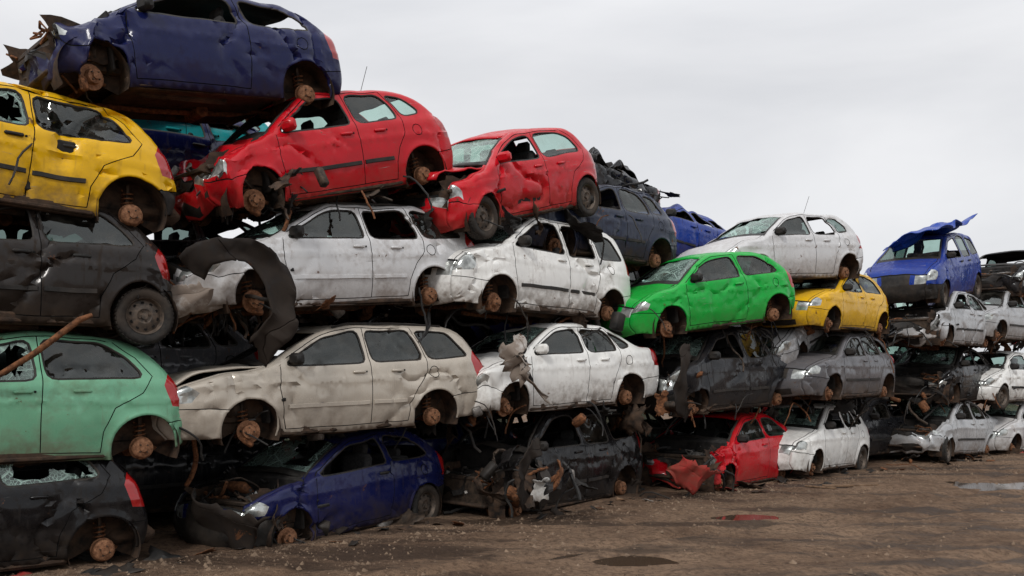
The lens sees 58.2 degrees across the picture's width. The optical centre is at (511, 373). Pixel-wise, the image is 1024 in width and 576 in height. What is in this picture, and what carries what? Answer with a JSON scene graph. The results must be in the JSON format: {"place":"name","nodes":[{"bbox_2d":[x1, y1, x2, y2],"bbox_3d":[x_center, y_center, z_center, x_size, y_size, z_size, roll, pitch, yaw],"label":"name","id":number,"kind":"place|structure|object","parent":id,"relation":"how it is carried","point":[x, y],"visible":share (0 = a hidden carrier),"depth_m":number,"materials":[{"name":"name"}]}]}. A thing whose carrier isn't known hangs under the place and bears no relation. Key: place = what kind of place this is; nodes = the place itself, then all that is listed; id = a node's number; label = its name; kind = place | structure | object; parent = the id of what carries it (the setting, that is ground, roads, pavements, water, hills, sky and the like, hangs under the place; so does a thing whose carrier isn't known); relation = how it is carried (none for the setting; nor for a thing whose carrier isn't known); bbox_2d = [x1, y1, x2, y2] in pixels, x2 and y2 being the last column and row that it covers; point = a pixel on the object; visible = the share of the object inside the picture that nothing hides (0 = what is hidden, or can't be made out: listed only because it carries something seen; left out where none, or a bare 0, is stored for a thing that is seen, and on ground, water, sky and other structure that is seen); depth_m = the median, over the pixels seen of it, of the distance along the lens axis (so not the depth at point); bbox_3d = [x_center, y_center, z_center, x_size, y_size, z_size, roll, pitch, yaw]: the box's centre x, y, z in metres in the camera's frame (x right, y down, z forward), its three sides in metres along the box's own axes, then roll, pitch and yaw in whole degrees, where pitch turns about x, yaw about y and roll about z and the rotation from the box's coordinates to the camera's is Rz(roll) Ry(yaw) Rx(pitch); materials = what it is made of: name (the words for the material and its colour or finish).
{"place":"outdoors","nodes":[
{"label":"outdoors","id":0,"kind":"place"},
{"bbox_2d":[293,414,518,472],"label":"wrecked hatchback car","id":1,"kind":"object","parent":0,"point":[437,441],"visible":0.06,"depth_m":14.34,"materials":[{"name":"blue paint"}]},
{"bbox_2d":[266,311,499,360],"bbox_3d":[-1.994,-0.241,14.532,3.795,1.552,1.757,2,-1,-37],"label":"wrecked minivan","id":2,"kind":"object","parent":1,"relation":"on","point":[452,326],"visible":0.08,"depth_m":14.56,"materials":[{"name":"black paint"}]},
{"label":"wrecked sedan car","id":3,"kind":"object","parent":2,"relation":"on","visible":0},
{"bbox_2d":[277,166,472,236],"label":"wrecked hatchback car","id":4,"kind":"object","parent":3,"relation":"on","point":[360,200],"depth_m":13.71,"materials":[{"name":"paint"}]},
{"bbox_2d":[0,403,1023,575],"bbox_3d":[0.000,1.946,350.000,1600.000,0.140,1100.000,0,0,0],"label":"dirt ground","id":5,"kind":"structure","parent":0,"point":[855,549],"depth_m":10.83,"materials":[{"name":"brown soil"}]},
{"bbox_2d":[0,455,154,572],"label":"wrecked hatchback car","id":6,"kind":"object","parent":5,"relation":"on","point":[65,512],"visible":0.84,"depth_m":9.04,"materials":[{"name":"black paint"}]},
{"bbox_2d":[0,330,188,467],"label":"wrecked hatchback car","id":7,"kind":"object","parent":6,"relation":"on","point":[72,396],"visible":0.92,"depth_m":9.10,"materials":[{"name":"green paint"}]},
{"bbox_2d":[0,313,92,377],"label":"rusty pole","id":8,"kind":"object","parent":7,"relation":"on","point":[54,338],"visible":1,"depth_m":8.58,"materials":[{"name":"red metal"}]},
{"bbox_2d":[0,206,185,344],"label":"wrecked hatchback car","id":9,"kind":"object","parent":7,"relation":"on","point":[58,272],"visible":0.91,"depth_m":9.14,"materials":[{"name":"paint"}]},
{"bbox_2d":[0,78,179,235],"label":"wrecked hatchback car","id":10,"kind":"object","parent":9,"relation":"on","point":[76,159],"visible":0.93,"depth_m":9.14,"materials":[{"name":"yellow paint"}]},
{"bbox_2d":[3,0,342,126],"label":"wrecked hatchback car","id":11,"kind":"object","parent":10,"relation":"on","point":[228,63],"visible":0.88,"depth_m":9.96,"materials":[{"name":"blue paint"}]},
{"bbox_2d":[11,434,293,512],"bbox_3d":[-4.946,1.168,12.278,3.960,1.400,1.756,0,0,-36],"label":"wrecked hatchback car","id":12,"kind":"object","parent":5,"relation":"on","point":[161,479],"visible":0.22,"depth_m":11.80,"materials":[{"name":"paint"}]},
{"bbox_2d":[126,319,265,370],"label":"wrecked hatchback car","id":13,"kind":"object","parent":12,"relation":"on","point":[166,353],"visible":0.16,"depth_m":11.82,"materials":[{"name":"grey paint"}]},
{"bbox_2d":[136,216,253,260],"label":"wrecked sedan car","id":14,"kind":"object","parent":13,"relation":"on","point":[169,242],"visible":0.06,"depth_m":12.21,"materials":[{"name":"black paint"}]},
{"bbox_2d":[112,121,277,221],"bbox_3d":[-4.787,-2.779,12.096,3.744,1.408,1.803,1,-1,-42],"label":"wrecked hatchback car","id":15,"kind":"object","parent":14,"relation":"on","point":[177,151],"visible":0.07,"depth_m":11.65,"materials":[{"name":"blue paint"}]},
{"bbox_2d":[132,119,267,141],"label":"wrecked hatchback car","id":16,"kind":"object","parent":15,"relation":"on","point":[221,132],"visible":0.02,"depth_m":11.95,"materials":[{"name":"teal paint"}]},
{"bbox_2d":[192,503,268,548],"bbox_3d":[-3.091,1.711,10.130,1.032,0.562,0.400,4,16,8],"label":"loose bumper","id":17,"kind":"object","parent":5,"relation":"on","point":[222,529],"visible":0.98,"depth_m":9.97,"materials":[{"name":"black paint"}]},
{"bbox_2d":[174,427,445,547],"bbox_3d":[-2.434,1.419,11.790,1.772,1.384,3.681,0,2,34],"label":"wrecked hatchback car","id":18,"kind":"object","parent":5,"relation":"on","point":[363,489],"visible":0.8,"depth_m":11.27,"materials":[{"name":"blue paint"}]},
{"bbox_2d":[152,323,481,447],"bbox_3d":[-2.446,0.095,11.529,4.545,1.454,1.826,-3,2,-41],"label":"wrecked station wagon","id":19,"kind":"object","parent":18,"relation":"on","point":[333,379],"visible":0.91,"depth_m":10.90,"materials":[{"name":"beige paint"}]},
{"bbox_2d":[8,145,1023,575],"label":"scrap metal pile","id":20,"kind":"object","parent":5,"relation":"on","point":[630,419],"visible":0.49,"depth_m":12.45,"materials":[{"name":"brown"}]},
{"bbox_2d":[190,228,302,366],"bbox_3d":[-2.621,-0.873,9.778,0.963,1.425,0.224,-44,27,-24],"label":"loose fender","id":21,"kind":"object","parent":20,"relation":"attached to","point":[236,247],"visible":1,"depth_m":9.87,"materials":[{"name":"black paint"}]},
{"bbox_2d":[166,203,474,325],"bbox_3d":[-2.413,-1.421,11.643,4.345,1.458,1.819,-7,5,-43],"label":"wrecked station wagon","id":22,"kind":"object","parent":20,"relation":"on","point":[346,264],"visible":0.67,"depth_m":11.02,"materials":[{"name":"silver paint"}]},
{"bbox_2d":[173,277,225,319],"bbox_3d":[-3.366,-0.871,9.880,0.606,0.582,0.201,0,0,-18],"label":"loose bumper","id":23,"kind":"object","parent":22,"relation":"attached to","point":[190,299],"visible":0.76,"depth_m":9.84,"materials":[{"name":"white paint"}]},
{"bbox_2d":[169,67,452,230],"bbox_3d":[-2.601,-2.902,11.470,3.706,1.732,1.875,-20,13,-41],"label":"wrecked hatchback car","id":24,"kind":"object","parent":22,"relation":"on","point":[350,149],"visible":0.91,"depth_m":10.83,"materials":[{"name":"red paint"}]},
{"bbox_2d":[476,363,553,419],"bbox_3d":[0.011,0.180,11.900,0.689,0.890,0.450,-37,19,-4],"label":"loose bumper","id":25,"kind":"object","parent":20,"relation":"on","point":[508,400],"visible":1,"depth_m":11.78,"materials":[{"name":"white paint"}]},
{"bbox_2d":[512,432,543,516],"bbox_3d":[0.177,1.304,11.902,0.216,1.134,0.742,1,-5,30],"label":"loose fender","id":26,"kind":"object","parent":20,"relation":"attached to","point":[529,451],"visible":0.98,"depth_m":11.80,"materials":[{"name":"black paint"}]},
{"bbox_2d":[673,350,694,417],"bbox_3d":[2.646,0.154,13.973,0.178,1.042,0.746,0,0,29],"label":"loose fender","id":27,"kind":"object","parent":20,"relation":"attached to","point":[684,409],"visible":1,"depth_m":13.84,"materials":[{"name":"black paint"}]},
{"bbox_2d":[675,459,733,485],"bbox_3d":[2.979,1.535,14.248,0.916,0.429,0.229,0,0,-5],"label":"loose bumper","id":28,"kind":"object","parent":20,"relation":"on","point":[688,473],"visible":1,"depth_m":14.20,"materials":[{"name":"red paint"}]},
{"bbox_2d":[963,290,1023,343],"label":"wrecked hatchback car","id":29,"kind":"object","parent":20,"relation":"on","point":[1006,315],"visible":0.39,"depth_m":21.66,"materials":[{"name":"paint"}]},
{"bbox_2d":[962,250,1023,303],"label":"wrecked sedan car","id":30,"kind":"object","parent":29,"relation":"on","point":[998,272],"visible":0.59,"depth_m":22.59,"materials":[{"name":"paint"}]},
{"bbox_2d":[512,415,535,429],"bbox_3d":[-0.453,1.287,18.347,3.776,1.546,1.886,0,0,-39],"label":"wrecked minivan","id":31,"kind":"object","parent":5,"relation":"on","point":[521,423],"visible":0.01,"depth_m":19.69,"materials":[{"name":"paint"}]},
{"bbox_2d":[438,406,641,518],"bbox_3d":[0.375,1.253,14.063,1.757,1.552,3.795,0,1,41],"label":"wrecked minivan","id":32,"kind":"object","parent":5,"relation":"on","point":[608,463],"visible":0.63,"depth_m":13.68,"materials":[{"name":"black paint"}]},
{"bbox_2d":[470,323,657,417],"bbox_3d":[0.429,-0.083,13.879,4.059,1.360,1.791,-3,2,-42],"label":"wrecked sedan car","id":33,"kind":"object","parent":32,"relation":"on","point":[565,366],"visible":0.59,"depth_m":13.33,"materials":[{"name":"white paint"}]},
{"bbox_2d":[393,216,630,323],"bbox_3d":[0.084,-1.523,13.723,1.797,1.599,4.039,0,-1,42],"label":"wrecked minivan","id":34,"kind":"object","parent":33,"relation":"on","point":[496,273],"visible":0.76,"depth_m":12.96,"materials":[{"name":"white paint"}]},
{"bbox_2d":[387,127,600,239],"bbox_3d":[-0.246,-2.807,13.444,1.803,1.478,3.636,0,15,40],"label":"wrecked hatchback car","id":35,"kind":"object","parent":34,"relation":"on","point":[514,179],"visible":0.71,"depth_m":12.70,"materials":[{"name":"red paint"}]},
{"bbox_2d":[512,411,672,450],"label":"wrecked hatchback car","id":36,"kind":"object","parent":5,"relation":"on","point":[657,426],"visible":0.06,"depth_m":17.20,"materials":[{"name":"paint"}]},
{"bbox_2d":[622,334,661,358],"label":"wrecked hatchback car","id":37,"kind":"object","parent":36,"relation":"on","point":[639,340],"visible":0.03,"depth_m":17.12,"materials":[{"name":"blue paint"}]},
{"bbox_2d":[509,267,652,326],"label":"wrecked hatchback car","id":38,"kind":"object","parent":37,"relation":"on","point":[635,276],"visible":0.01,"depth_m":16.90,"materials":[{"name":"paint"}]},
{"bbox_2d":[643,205,725,272],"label":"wrecked hatchback car","id":39,"kind":"object","parent":38,"relation":"on","point":[692,231],"visible":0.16,"depth_m":17.64,"materials":[{"name":"blue paint"}]},
{"bbox_2d":[551,553,678,566],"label":"puddle","id":40,"kind":"object","parent":5,"relation":"on","point":[629,560],"visible":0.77,"depth_m":9.70,"materials":[{"name":"brown liquid"}]},
{"bbox_2d":[640,412,793,491],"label":"wrecked hatchback car","id":41,"kind":"object","parent":5,"relation":"on","point":[740,452],"visible":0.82,"depth_m":15.79,"materials":[{"name":"red paint"}]},
{"bbox_2d":[617,326,792,416],"bbox_3d":[3.363,-0.075,16.335,3.776,1.546,1.962,-3,2,-42],"label":"wrecked minivan","id":42,"kind":"object","parent":41,"relation":"on","point":[725,381],"visible":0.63,"depth_m":15.59,"materials":[{"name":"paint"}]},
{"bbox_2d":[590,253,794,338],"bbox_3d":[3.050,-1.332,15.615,3.754,1.343,1.741,-9,4,-31],"label":"wrecked hatchback car","id":43,"kind":"object","parent":42,"relation":"on","point":[672,297],"visible":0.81,"depth_m":14.99,"materials":[{"name":"green paint"}]},
{"bbox_2d":[517,184,676,271],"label":"wrecked hatchback car","id":44,"kind":"object","parent":43,"relation":"on","point":[657,248],"visible":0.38,"depth_m":14.98,"materials":[{"name":"blue paint"}]},
{"bbox_2d":[588,146,661,208],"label":"wrecked hatchback car","id":45,"kind":"object","parent":44,"relation":"on","point":[620,173],"visible":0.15,"depth_m":17.29,"materials":[{"name":"paint"}]},
{"bbox_2d":[664,407,793,434],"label":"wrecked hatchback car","id":46,"kind":"object","parent":5,"relation":"on","point":[683,427],"visible":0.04,"depth_m":18.52,"materials":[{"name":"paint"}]},
{"bbox_2d":[711,514,796,520],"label":"puddle","id":47,"kind":"object","parent":5,"relation":"on","point":[745,517],"visible":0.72,"depth_m":12.59,"materials":[{"name":"brown liquid"}]},
{"bbox_2d":[751,402,869,475],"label":"wrecked hatchback car","id":48,"kind":"object","parent":5,"relation":"on","point":[821,441],"visible":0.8,"depth_m":17.55,"materials":[{"name":"white paint"}]},
{"bbox_2d":[774,332,894,400],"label":"wrecked hatchback car","id":49,"kind":"object","parent":48,"relation":"on","point":[845,369],"visible":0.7,"depth_m":17.13,"materials":[{"name":"grey paint"}]},
{"bbox_2d":[711,281,838,363],"bbox_3d":[5.426,-0.996,18.349,1.710,1.320,4.229,0,14,37],"label":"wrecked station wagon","id":50,"kind":"object","parent":49,"relation":"on","point":[787,350],"visible":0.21,"depth_m":17.09,"materials":[{"name":"paint"}]},
{"bbox_2d":[753,274,889,333],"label":"wrecked hatchback car","id":51,"kind":"object","parent":49,"relation":"on","point":[847,305],"visible":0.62,"depth_m":17.10,"materials":[{"name":"yellow paint"}]},
{"bbox_2d":[675,197,862,283],"bbox_3d":[4.765,-2.460,17.080,3.836,1.732,1.777,-6,3,-33],"label":"wrecked hatchback car","id":52,"kind":"object","parent":51,"relation":"on","point":[796,248],"visible":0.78,"depth_m":16.56,"materials":[{"name":"silver paint"}]},
{"bbox_2d":[805,483,878,488],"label":"puddle","id":53,"kind":"object","parent":5,"relation":"on","point":[830,486],"visible":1,"depth_m":15.63,"materials":[{"name":"brown liquid"}]},
{"bbox_2d":[800,400,892,416],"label":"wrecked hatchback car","id":54,"kind":"object","parent":5,"relation":"on","point":[828,402],"depth_m":22.52,"materials":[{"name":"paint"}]},
{"bbox_2d":[829,344,836,351],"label":"wrecked hatchback car","id":55,"kind":"object","parent":54,"relation":"on","point":[832,346],"depth_m":21.46,"materials":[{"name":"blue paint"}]},
{"bbox_2d":[858,304,897,333],"bbox_3d":[7.817,-1.573,22.341,3.795,1.552,1.757,0,0,-42],"label":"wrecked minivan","id":56,"kind":"object","parent":55,"relation":"on","point":[893,306],"visible":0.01,"depth_m":22.58,"materials":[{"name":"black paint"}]},
{"bbox_2d":[815,397,911,455],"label":"wrecked hatchback car","id":57,"kind":"object","parent":5,"relation":"on","point":[881,421],"visible":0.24,"depth_m":20.28,"materials":[{"name":"paint"}]},
{"bbox_2d":[890,400,906,408],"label":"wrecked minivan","id":58,"kind":"object","parent":5,"relation":"on","point":[895,407],"visible":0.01,"depth_m":24.13,"materials":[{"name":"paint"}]},
{"bbox_2d":[878,346,963,362],"bbox_3d":[10.453,-0.234,24.602,3.776,1.546,1.962,-2,1,-36],"label":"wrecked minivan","id":59,"kind":"object","parent":58,"relation":"on","point":[895,353],"visible":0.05,"depth_m":23.70,"materials":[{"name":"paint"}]},
{"bbox_2d":[897,299,964,307],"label":"wrecked hatchback car","id":60,"kind":"object","parent":59,"relation":"on","point":[904,304],"visible":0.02,"depth_m":24.56,"materials":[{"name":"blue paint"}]},
{"bbox_2d":[874,400,997,461],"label":"wrecked sedan car","id":61,"kind":"object","parent":5,"relation":"on","point":[964,428],"visible":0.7,"depth_m":20.48,"materials":[{"name":"paint"}]},
{"bbox_2d":[886,346,995,404],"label":"wrecked sedan car","id":62,"kind":"object","parent":61,"relation":"on","point":[956,376],"visible":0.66,"depth_m":20.73,"materials":[{"name":"black paint"}]},
{"bbox_2d":[871,291,997,350],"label":"wrecked sedan car","id":63,"kind":"object","parent":62,"relation":"on","point":[954,322],"visible":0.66,"depth_m":19.99,"materials":[{"name":"paint"}]},
{"bbox_2d":[864,233,981,307],"bbox_3d":[9.575,-2.410,21.332,1.808,1.648,3.978,0,8,41],"label":"wrecked minivan","id":64,"kind":"object","parent":63,"relation":"on","point":[896,275],"visible":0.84,"depth_m":20.20,"materials":[{"name":"blue paint"}]},
{"bbox_2d":[882,217,974,247],"bbox_3d":[9.448,-3.239,20.948,1.523,0.663,2.247,0,0,42],"label":"loose bonnet","id":65,"kind":"object","parent":64,"relation":"on","point":[910,240],"visible":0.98,"depth_m":20.63,"materials":[{"name":"blue paint"}]},
{"bbox_2d":[946,481,1023,490],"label":"puddle","id":66,"kind":"object","parent":5,"relation":"on","point":[993,486],"visible":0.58,"depth_m":16.20,"materials":[{"name":"grey liquid"}]},
{"bbox_2d":[975,401,1023,453],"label":"wrecked hatchback car","id":67,"kind":"object","parent":5,"relation":"on","point":[1007,437],"visible":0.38,"depth_m":22.12,"materials":[{"name":"silver paint"}]},
{"bbox_2d":[964,350,1023,409],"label":"wrecked hatchback car","id":68,"kind":"object","parent":67,"relation":"on","point":[1002,381],"visible":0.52,"depth_m":21.82,"materials":[{"name":"white paint"}]},
{"bbox_2d":[0,0,1023,363],"label":"sky","id":69,"kind":"structure","parent":0,"point":[897,118],"materials":[{"name":"white"}]},
{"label":"wrecked sedan car","id":70,"kind":"object","parent":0,"visible":0},
{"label":"wrecked hatchback car","id":71,"kind":"object","parent":70,"relation":"on","visible":0},
{"bbox_2d":[639,268,650,279],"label":"wrecked hatchback car","id":72,"kind":"object","parent":71,"relation":"on","point":[641,274],"depth_m":18.89,"materials":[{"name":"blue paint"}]},
{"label":"wrecked hatchback car","id":73,"kind":"object","parent":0,"visible":0},
{"bbox_2d":[208,316,239,345],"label":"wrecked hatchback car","id":74,"kind":"object","parent":73,"relation":"on","point":[219,341],"visible":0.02,"depth_m":14.24,"materials":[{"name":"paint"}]},
{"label":"wrecked hatchback car","id":75,"kind":"object","parent":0,"visible":0},
{"bbox_2d":[459,322,536,345],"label":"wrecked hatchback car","id":76,"kind":"object","parent":75,"relation":"on","point":[472,335],"visible":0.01,"depth_m":17.19,"materials":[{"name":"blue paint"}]},
{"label":"wrecked hatchback car","id":77,"kind":"object","parent":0,"visible":0},
{"bbox_2d":[227,315,337,349],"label":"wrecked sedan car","id":78,"kind":"object","parent":77,"relation":"on","point":[257,330],"visible":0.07,"depth_m":14.42,"materials":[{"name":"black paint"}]}
]}

